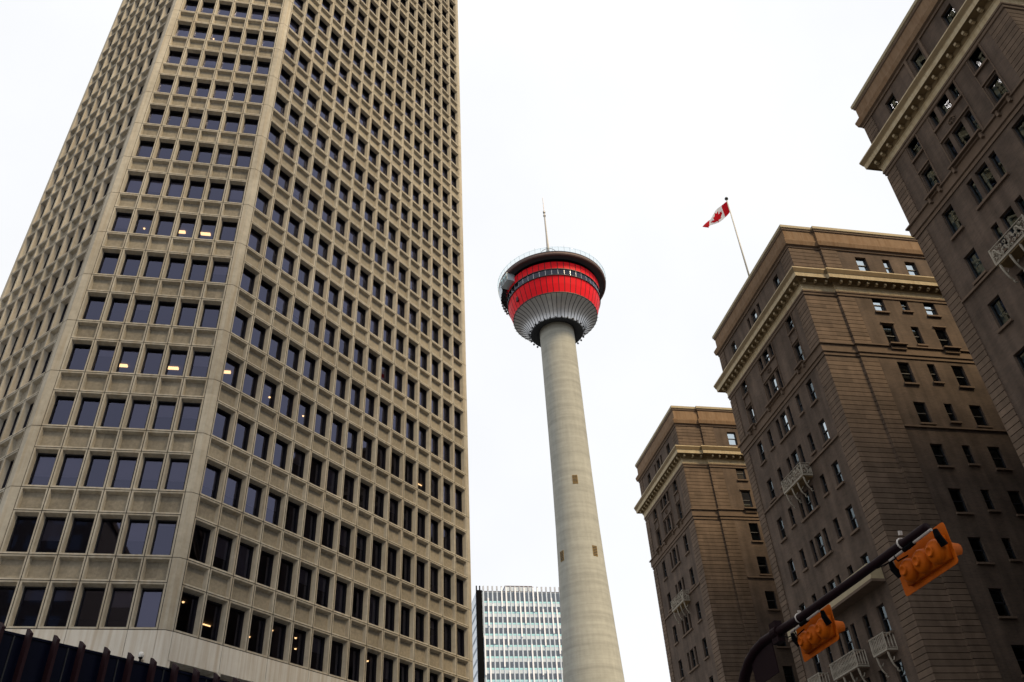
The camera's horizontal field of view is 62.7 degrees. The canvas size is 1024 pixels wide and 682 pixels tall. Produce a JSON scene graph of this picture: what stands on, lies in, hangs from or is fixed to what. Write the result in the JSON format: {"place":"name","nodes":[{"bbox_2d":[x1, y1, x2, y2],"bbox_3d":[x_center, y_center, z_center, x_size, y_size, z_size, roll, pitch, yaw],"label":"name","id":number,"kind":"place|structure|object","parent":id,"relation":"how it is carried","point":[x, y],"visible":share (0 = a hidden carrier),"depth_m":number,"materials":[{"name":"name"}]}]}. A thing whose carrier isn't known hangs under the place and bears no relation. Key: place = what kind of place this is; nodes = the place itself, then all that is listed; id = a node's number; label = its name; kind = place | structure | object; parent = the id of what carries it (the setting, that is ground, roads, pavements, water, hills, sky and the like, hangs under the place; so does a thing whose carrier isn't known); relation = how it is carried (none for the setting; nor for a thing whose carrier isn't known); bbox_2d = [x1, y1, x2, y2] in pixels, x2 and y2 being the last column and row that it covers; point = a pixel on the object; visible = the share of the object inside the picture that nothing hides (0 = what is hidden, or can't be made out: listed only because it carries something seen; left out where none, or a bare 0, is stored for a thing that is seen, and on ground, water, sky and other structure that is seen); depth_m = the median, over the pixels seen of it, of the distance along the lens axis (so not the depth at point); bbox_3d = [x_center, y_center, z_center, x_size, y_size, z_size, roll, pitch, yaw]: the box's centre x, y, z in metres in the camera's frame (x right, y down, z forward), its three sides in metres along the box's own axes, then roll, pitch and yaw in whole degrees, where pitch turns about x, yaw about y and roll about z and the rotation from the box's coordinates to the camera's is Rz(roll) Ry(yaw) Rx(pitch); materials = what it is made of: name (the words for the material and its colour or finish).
{"place":"outdoors","nodes":[
{"label":"outdoors","id":0,"kind":"place"},
{"bbox_2d":[0,0,914,681],"label":"sky","id":1,"kind":"structure","parent":0,"point":[632,122],"materials":[{"name":"white"}]},
{"bbox_2d":[498,198,624,681],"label":"observation tower","id":2,"kind":"structure","parent":0,"point":[550,301],"depth_m":199.39,"materials":[{"name":"concrete"}]},
{"bbox_2d":[634,0,1023,681],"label":"hotel","id":3,"kind":"structure","parent":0,"point":[870,384],"depth_m":63.61,"materials":[{"name":"brown brick"}]},
{"bbox_3d":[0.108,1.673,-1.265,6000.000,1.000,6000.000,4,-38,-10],"label":"ground","id":4,"kind":"structure","parent":0,"visible":0},
{"bbox_2d":[472,586,562,681],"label":"glass office building","id":5,"kind":"structure","parent":4,"relation":"on","point":[516,633],"depth_m":283.31,"materials":[{"name":"white"}]},
{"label":"pavement","id":6,"kind":"structure","parent":0,"visible":0},
{"bbox_2d":[0,622,239,681],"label":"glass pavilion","id":7,"kind":"structure","parent":6,"relation":"on","point":[27,657],"depth_m":26.28,"materials":[{"name":"black glass"}]},
{"bbox_2d":[0,0,472,681],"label":"office tower","id":8,"kind":"structure","parent":6,"relation":"on","point":[232,384],"depth_m":60.18,"materials":[{"name":"concrete"}]},
{"bbox_2d":[0,586,15,623],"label":"window","id":9,"kind":"structure","parent":8,"relation":"in","point":[6,592],"depth_m":43.09,"materials":[{"name":"black glass"}]},
{"bbox_2d":[6,516,37,551],"bbox_3d":[-26.258,10.420,45.129,1.053,2.091,0.212,4,-38,-10],"label":"window","id":10,"kind":"structure","parent":8,"relation":"in","point":[24,526],"depth_m":45.21,"materials":[{"name":"black glass"}]},
{"bbox_2d":[13,586,45,625],"bbox_3d":[-24.653,13.650,43.064,1.053,2.091,0.302,4,-38,-10],"label":"window","id":11,"kind":"structure","parent":8,"relation":"in","point":[28,610],"depth_m":43.09,"materials":[{"name":"black glass"}]},
{"bbox_2d":[28,453,56,484],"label":"window","id":12,"kind":"structure","parent":8,"relation":"in","point":[44,463],"depth_m":47.57,"materials":[{"name":"grey glass"}]},
{"bbox_2d":[36,517,66,552],"bbox_3d":[-24.854,10.543,45.412,1.053,2.091,0.302,4,-38,-10],"label":"window","id":13,"kind":"structure","parent":8,"relation":"in","point":[51,533],"depth_m":45.47,"materials":[{"name":"black glass"}]},
{"bbox_2d":[44,587,75,626],"bbox_3d":[-23.241,13.747,43.313,1.053,2.091,0.302,4,-38,-10],"label":"window","id":14,"kind":"structure","parent":8,"relation":"in","point":[58,612],"depth_m":43.34,"materials":[{"name":"black glass"}]},
{"bbox_2d":[48,396,74,424],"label":"window","id":15,"kind":"structure","parent":8,"relation":"in","point":[62,407],"depth_m":49.95,"materials":[{"name":"grey glass"}]},
{"bbox_2d":[56,454,83,485],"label":"window","id":16,"kind":"structure","parent":8,"relation":"in","point":[72,463],"depth_m":47.82,"materials":[{"name":"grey glass"}]},
{"bbox_2d":[66,344,90,369],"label":"window","id":17,"kind":"structure","parent":8,"relation":"in","point":[80,352],"depth_m":52.31,"materials":[{"name":"grey glass"}]},
{"bbox_2d":[65,518,94,552],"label":"window","id":18,"kind":"structure","parent":8,"relation":"in","point":[80,532],"depth_m":45.71,"materials":[{"name":"black glass"}]},
{"bbox_2d":[74,397,100,425],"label":"window","id":19,"kind":"structure","parent":8,"relation":"in","point":[88,409],"depth_m":50.19,"materials":[{"name":"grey glass"}]},
{"bbox_2d":[74,587,105,626],"bbox_3d":[-21.822,13.816,43.526,1.053,2.091,0.212,4,-38,-10],"label":"window","id":20,"kind":"structure","parent":8,"relation":"in","point":[92,597],"depth_m":43.59,"materials":[{"name":"black glass"}]},
{"bbox_2d":[82,296,105,319],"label":"window","id":21,"kind":"structure","parent":8,"relation":"in","point":[95,305],"depth_m":54.68,"materials":[{"name":"clear glass"}]},
{"bbox_2d":[83,455,110,486],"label":"window","id":22,"kind":"structure","parent":8,"relation":"in","point":[99,464],"depth_m":48.08,"materials":[{"name":"clear glass"}]},
{"bbox_2d":[91,345,115,371],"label":"window","id":23,"kind":"structure","parent":8,"relation":"in","point":[104,354],"depth_m":52.56,"materials":[{"name":"clear glass"}]},
{"bbox_2d":[93,518,122,553],"bbox_3d":[-22.023,10.709,45.875,1.053,2.091,0.212,4,-38,-10],"label":"window","id":24,"kind":"structure","parent":8,"relation":"in","point":[109,530],"depth_m":45.95,"materials":[{"name":"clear glass"}]},
{"bbox_2d":[97,252,119,273],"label":"window","id":25,"kind":"structure","parent":8,"relation":"in","point":[109,261],"depth_m":57.03,"materials":[{"name":"clear glass"}]},
{"bbox_2d":[100,398,126,426],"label":"window","id":26,"kind":"structure","parent":8,"relation":"in","point":[114,409],"depth_m":50.44,"materials":[{"name":"clear glass"}]},
{"bbox_2d":[106,298,129,321],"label":"window","id":27,"kind":"structure","parent":8,"relation":"in","point":[118,307],"depth_m":54.92,"materials":[{"name":"clear glass"}]},
{"bbox_2d":[104,588,134,626],"bbox_3d":[-20.418,13.940,43.810,1.053,2.091,0.302,4,-38,-10],"label":"window","id":28,"kind":"structure","parent":8,"relation":"in","point":[121,598],"depth_m":43.85,"materials":[{"name":"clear glass"}]},
{"bbox_2d":[111,212,132,231],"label":"window","id":29,"kind":"structure","parent":8,"relation":"in","point":[122,220],"depth_m":59.42,"materials":[{"name":"clear glass"}]},
{"bbox_2d":[111,456,137,487],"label":"window","id":30,"kind":"structure","parent":8,"relation":"in","point":[125,466],"depth_m":48.32,"materials":[{"name":"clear glass"}]},
{"bbox_2d":[116,347,139,372],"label":"window","id":31,"kind":"structure","parent":8,"relation":"in","point":[129,355],"depth_m":52.81,"materials":[{"name":"clear glass"}]},
{"bbox_2d":[120,254,141,275],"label":"window","id":32,"kind":"structure","parent":8,"relation":"in","point":[131,264],"depth_m":57.29,"materials":[{"name":"clear glass"}]},
{"bbox_2d":[122,519,149,553],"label":"window","id":33,"kind":"structure","parent":8,"relation":"in","point":[135,539],"depth_m":46.21,"materials":[{"name":"clear glass"}]},
{"bbox_2d":[126,400,151,428],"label":"window","id":34,"kind":"structure","parent":8,"relation":"in","point":[139,412],"depth_m":50.69,"materials":[{"name":"clear glass"}]},
{"bbox_2d":[130,299,152,322],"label":"window","id":35,"kind":"structure","parent":8,"relation":"in","point":[141,311],"depth_m":55.18,"materials":[{"name":"clear glass"}]},
{"bbox_2d":[133,214,153,233],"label":"window","id":36,"kind":"structure","parent":8,"relation":"in","point":[143,223],"depth_m":59.65,"materials":[{"name":"clear glass"}]},
{"bbox_2d":[134,588,162,626],"bbox_3d":[-19.007,14.036,44.059,1.053,2.091,0.302,4,-38,-10],"label":"window","id":37,"kind":"structure","parent":8,"relation":"in","point":[150,599],"depth_m":44.11,"materials":[{"name":"clear glass"}]},
{"bbox_2d":[138,457,163,488],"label":"window","id":38,"kind":"structure","parent":8,"relation":"in","point":[151,469],"depth_m":48.57,"materials":[{"name":"clear glass"}]},
{"bbox_2d":[141,348,163,373],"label":"window","id":39,"kind":"structure","parent":8,"relation":"in","point":[153,357],"depth_m":53.06,"materials":[{"name":"clear glass"}]},
{"bbox_2d":[143,256,164,277],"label":"window","id":40,"kind":"structure","parent":8,"relation":"in","point":[154,264],"depth_m":57.53,"materials":[{"name":"clear glass"}]},
{"bbox_2d":[150,520,176,554],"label":"window","id":41,"kind":"structure","parent":8,"relation":"in","point":[164,533],"depth_m":46.46,"materials":[{"name":"clear glass"}]},
{"bbox_2d":[152,401,175,429],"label":"window","id":42,"kind":"structure","parent":8,"relation":"in","point":[164,414],"depth_m":50.94,"materials":[{"name":"clear glass"}]},
{"bbox_2d":[153,301,175,324],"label":"window","id":43,"kind":"structure","parent":8,"relation":"in","point":[165,310],"depth_m":55.43,"materials":[{"name":"clear glass"}]},
{"bbox_2d":[155,216,174,235],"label":"window","id":44,"kind":"structure","parent":8,"relation":"in","point":[165,223],"depth_m":59.90,"materials":[{"name":"clear glass"}]},
{"bbox_2d":[165,258,186,279],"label":"window","id":45,"kind":"structure","parent":8,"relation":"in","point":[176,266],"depth_m":57.78,"materials":[{"name":"clear glass"}]},
{"bbox_2d":[165,350,187,375],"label":"window","id":46,"kind":"structure","parent":8,"relation":"in","point":[177,358],"depth_m":53.31,"materials":[{"name":"clear glass"}]},
{"bbox_2d":[164,458,189,489],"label":"window","id":47,"kind":"structure","parent":8,"relation":"in","point":[177,471],"depth_m":48.82,"materials":[{"name":"clear glass"}]},
{"bbox_2d":[176,218,195,237],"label":"window","id":48,"kind":"structure","parent":8,"relation":"in","point":[186,226],"depth_m":60.15,"materials":[{"name":"clear glass"}]},
{"bbox_2d":[175,592,198,633],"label":"window","id":49,"kind":"structure","parent":8,"relation":"in","point":[189,602],"depth_m":45.04,"materials":[{"name":"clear glass"}]},
{"bbox_2d":[177,303,197,326],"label":"window","id":50,"kind":"structure","parent":8,"relation":"in","point":[187,315],"depth_m":55.67,"materials":[{"name":"clear glass"}]},
{"bbox_2d":[177,402,200,430],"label":"window","id":51,"kind":"structure","parent":8,"relation":"in","point":[189,414],"depth_m":51.19,"materials":[{"name":"clear glass"}]},
{"bbox_2d":[188,259,207,280],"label":"window","id":52,"kind":"structure","parent":8,"relation":"in","point":[198,268],"depth_m":58.03,"materials":[{"name":"clear glass"}]},
{"bbox_2d":[189,524,210,562],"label":"window","id":53,"kind":"structure","parent":8,"relation":"in","point":[200,541],"depth_m":47.41,"materials":[{"name":"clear glass"}]},
{"bbox_2d":[189,351,210,376],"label":"window","id":54,"kind":"structure","parent":8,"relation":"in","point":[200,362],"depth_m":53.56,"materials":[{"name":"clear glass"}]},
{"bbox_2d":[198,220,216,239],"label":"window","id":55,"kind":"structure","parent":8,"relation":"in","point":[207,228],"depth_m":60.40,"materials":[{"name":"clear glass"}]},
{"bbox_2d":[200,304,220,327],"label":"window","id":56,"kind":"structure","parent":8,"relation":"in","point":[210,315],"depth_m":55.92,"materials":[{"name":"clear glass"}]},
{"bbox_2d":[201,463,220,498],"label":"window","id":57,"kind":"structure","parent":8,"relation":"in","point":[212,475],"depth_m":49.78,"materials":[{"name":"clear glass"}]},
{"bbox_2d":[201,600,222,640],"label":"window","id":58,"kind":"structure","parent":8,"relation":"in","point":[210,627],"depth_m":46.12,"materials":[{"name":"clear glass"}]},
{"bbox_2d":[210,261,229,282],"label":"window","id":59,"kind":"structure","parent":8,"relation":"in","point":[219,273],"depth_m":58.29,"materials":[{"name":"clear glass"}]},
{"bbox_2d":[212,407,230,440],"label":"window","id":60,"kind":"structure","parent":8,"relation":"in","point":[222,419],"depth_m":52.15,"materials":[{"name":"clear glass"}]},
{"bbox_2d":[213,533,232,571],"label":"window","id":61,"kind":"structure","parent":8,"relation":"in","point":[221,557],"depth_m":48.50,"materials":[{"name":"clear glass"}]},
{"bbox_2d":[222,357,239,387],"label":"window","id":62,"kind":"structure","parent":8,"relation":"in","point":[231,371],"depth_m":54.52,"materials":[{"name":"clear glass"}]},
{"bbox_2d":[223,473,241,508],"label":"window","id":63,"kind":"structure","parent":8,"relation":"in","point":[233,486],"depth_m":50.86,"materials":[{"name":"clear glass"}]},
{"bbox_2d":[225,607,244,647],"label":"window","id":64,"kind":"structure","parent":8,"relation":"in","point":[233,633],"depth_m":47.21,"materials":[{"name":"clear glass"}]},
{"bbox_2d":[232,310,247,338],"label":"window","id":65,"kind":"structure","parent":8,"relation":"in","point":[239,327],"depth_m":56.89,"materials":[{"name":"clear glass"}]},
{"bbox_2d":[233,418,250,450],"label":"window","id":66,"kind":"structure","parent":8,"relation":"in","point":[242,432],"depth_m":53.23,"materials":[{"name":"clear glass"}]},
{"bbox_2d":[235,542,253,578],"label":"window","id":67,"kind":"structure","parent":8,"relation":"in","point":[245,554],"depth_m":49.58,"materials":[{"name":"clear glass"}]},
{"bbox_2d":[240,268,255,294],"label":"window","id":68,"kind":"structure","parent":8,"relation":"in","point":[248,278],"depth_m":59.25,"materials":[{"name":"clear glass"}]},
{"bbox_2d":[242,368,258,398],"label":"window","id":69,"kind":"structure","parent":8,"relation":"in","point":[251,378],"depth_m":55.59,"materials":[{"name":"clear glass"}]},
{"bbox_2d":[245,483,261,516],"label":"window","id":70,"kind":"structure","parent":8,"relation":"in","point":[254,493],"depth_m":51.94,"materials":[{"name":"clear glass"}]},
{"bbox_2d":[248,614,265,653],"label":"window","id":71,"kind":"structure","parent":8,"relation":"in","point":[257,630],"depth_m":48.30,"materials":[{"name":"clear glass"}]},
{"bbox_2d":[251,322,265,350],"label":"window","id":72,"kind":"structure","parent":8,"relation":"in","point":[258,333],"depth_m":57.97,"materials":[{"name":"clear glass"}]},
{"bbox_2d":[253,428,269,460],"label":"window","id":73,"kind":"structure","parent":8,"relation":"in","point":[262,438],"depth_m":54.31,"materials":[{"name":"clear glass"}]},
{"bbox_2d":[257,550,273,586],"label":"window","id":74,"kind":"structure","parent":8,"relation":"in","point":[264,576],"depth_m":50.65,"materials":[{"name":"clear glass"}]},
{"bbox_2d":[261,379,276,408],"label":"window","id":75,"kind":"structure","parent":8,"relation":"in","point":[269,390],"depth_m":56.67,"materials":[{"name":"clear glass"}]},
{"bbox_2d":[265,492,280,525],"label":"window","id":76,"kind":"structure","parent":8,"relation":"in","point":[274,501],"depth_m":53.02,"materials":[{"name":"clear glass"}]},
{"bbox_2d":[269,333,282,360],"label":"window","id":77,"kind":"structure","parent":8,"relation":"in","point":[276,343],"depth_m":59.05,"materials":[{"name":"clear glass"}]},
{"bbox_2d":[269,621,286,659],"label":"window","id":78,"kind":"structure","parent":8,"relation":"in","point":[279,630],"depth_m":49.37,"materials":[{"name":"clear glass"}]},
{"bbox_2d":[273,438,287,469],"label":"window","id":79,"kind":"structure","parent":8,"relation":"in","point":[280,452],"depth_m":55.39,"materials":[{"name":"clear glass"}]},
{"bbox_2d":[277,558,293,593],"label":"window","id":80,"kind":"structure","parent":8,"relation":"in","point":[286,567],"depth_m":51.74,"materials":[{"name":"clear glass"}]},
{"bbox_2d":[280,389,293,417],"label":"window","id":81,"kind":"structure","parent":8,"relation":"in","point":[286,407],"depth_m":57.76,"materials":[{"name":"clear glass"}]},
{"bbox_2d":[285,501,299,533],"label":"window","id":82,"kind":"structure","parent":8,"relation":"in","point":[292,515],"depth_m":54.10,"materials":[{"name":"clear glass"}]},
{"bbox_2d":[290,628,305,665],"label":"window","id":83,"kind":"structure","parent":8,"relation":"in","point":[299,636],"depth_m":50.46,"materials":[{"name":"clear glass"}]},
{"bbox_2d":[291,448,305,478],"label":"window","id":84,"kind":"structure","parent":8,"relation":"in","point":[298,456],"depth_m":56.47,"materials":[{"name":"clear glass"}]},
{"bbox_2d":[297,399,310,427],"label":"window","id":85,"kind":"structure","parent":8,"relation":"in","point":[304,408],"depth_m":58.85,"materials":[{"name":"clear glass"}]},
{"bbox_2d":[297,566,311,600],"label":"window","id":86,"kind":"structure","parent":8,"relation":"in","point":[304,585],"depth_m":52.81,"materials":[{"name":"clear glass"}]},
{"bbox_2d":[303,509,316,541],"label":"window","id":87,"kind":"structure","parent":8,"relation":"in","point":[311,517],"depth_m":55.19,"materials":[{"name":"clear glass"}]},
{"bbox_2d":[309,457,321,486],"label":"window","id":88,"kind":"structure","parent":8,"relation":"in","point":[316,465],"depth_m":57.55,"materials":[{"name":"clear glass"}]},
{"bbox_2d":[310,634,324,671],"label":"window","id":89,"kind":"structure","parent":8,"relation":"in","point":[318,644],"depth_m":51.53,"materials":[{"name":"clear glass"}]},
{"bbox_2d":[316,573,329,607],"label":"window","id":90,"kind":"structure","parent":8,"relation":"in","point":[323,581],"depth_m":53.91,"materials":[{"name":"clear glass"}]},
{"bbox_2d":[321,517,334,548],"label":"window","id":91,"kind":"structure","parent":8,"relation":"in","point":[328,525],"depth_m":56.26,"materials":[{"name":"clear glass"}]},
{"bbox_2d":[326,465,338,494],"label":"window","id":92,"kind":"structure","parent":8,"relation":"in","point":[332,479],"depth_m":58.64,"materials":[{"name":"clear glass"}]},
{"bbox_2d":[329,640,342,676],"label":"window","id":93,"kind":"structure","parent":8,"relation":"in","point":[336,648],"depth_m":52.61,"materials":[{"name":"black glass"}]},
{"bbox_2d":[334,580,346,613],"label":"window","id":94,"kind":"structure","parent":8,"relation":"in","point":[341,588],"depth_m":54.98,"materials":[{"name":"black glass"}]},
{"bbox_2d":[339,525,350,555],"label":"window","id":95,"kind":"structure","parent":8,"relation":"in","point":[345,533],"depth_m":57.36,"materials":[{"name":"black glass"}]},
{"bbox_2d":[348,646,359,681],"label":"window","id":96,"kind":"structure","parent":8,"relation":"in","point":[354,654],"depth_m":53.70,"materials":[{"name":"black glass"}]},
{"bbox_2d":[352,587,363,619],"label":"window","id":97,"kind":"structure","parent":8,"relation":"in","point":[357,607],"depth_m":56.07,"materials":[{"name":"black glass"}]},
{"bbox_2d":[355,532,366,562],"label":"window","id":98,"kind":"structure","parent":8,"relation":"in","point":[361,539],"depth_m":58.43,"materials":[{"name":"black glass"}]},
{"bbox_2d":[366,652,376,681],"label":"window","id":99,"kind":"structure","parent":8,"relation":"in","point":[371,665],"depth_m":54.85,"materials":[{"name":"black glass"}]},
{"bbox_2d":[369,593,379,625],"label":"window","id":100,"kind":"structure","parent":8,"relation":"in","point":[374,600],"depth_m":57.13,"materials":[{"name":"black glass"}]},
{"bbox_2d":[385,600,394,631],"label":"window","id":101,"kind":"structure","parent":8,"relation":"in","point":[390,606],"depth_m":58.23,"materials":[{"name":"black glass"}]},
{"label":"road","id":102,"kind":"structure","parent":0,"visible":0},
{"bbox_2d":[738,523,930,681],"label":"traffic signal pole","id":103,"kind":"object","parent":102,"relation":"on","point":[760,661],"visible":0.98,"depth_m":15.51,"materials":[{"name":"black metal"}]},
{"bbox_2d":[782,604,844,661],"bbox_3d":[5.356,5.161,14.960,0.582,0.740,1.538,4,-38,-10],"label":"traffic signal","id":104,"kind":"object","parent":103,"relation":"attached to","point":[818,631],"visible":1,"depth_m":14.66,"materials":[{"name":"orange paint"}]},
{"bbox_2d":[876,522,962,595],"bbox_3d":[5.959,3.153,12.320,0.582,0.780,1.537,4,-38,-10],"label":"traffic signal","id":105,"kind":"object","parent":103,"relation":"attached to","point":[926,557],"visible":0.98,"depth_m":12.05,"materials":[{"name":"orange paint"}]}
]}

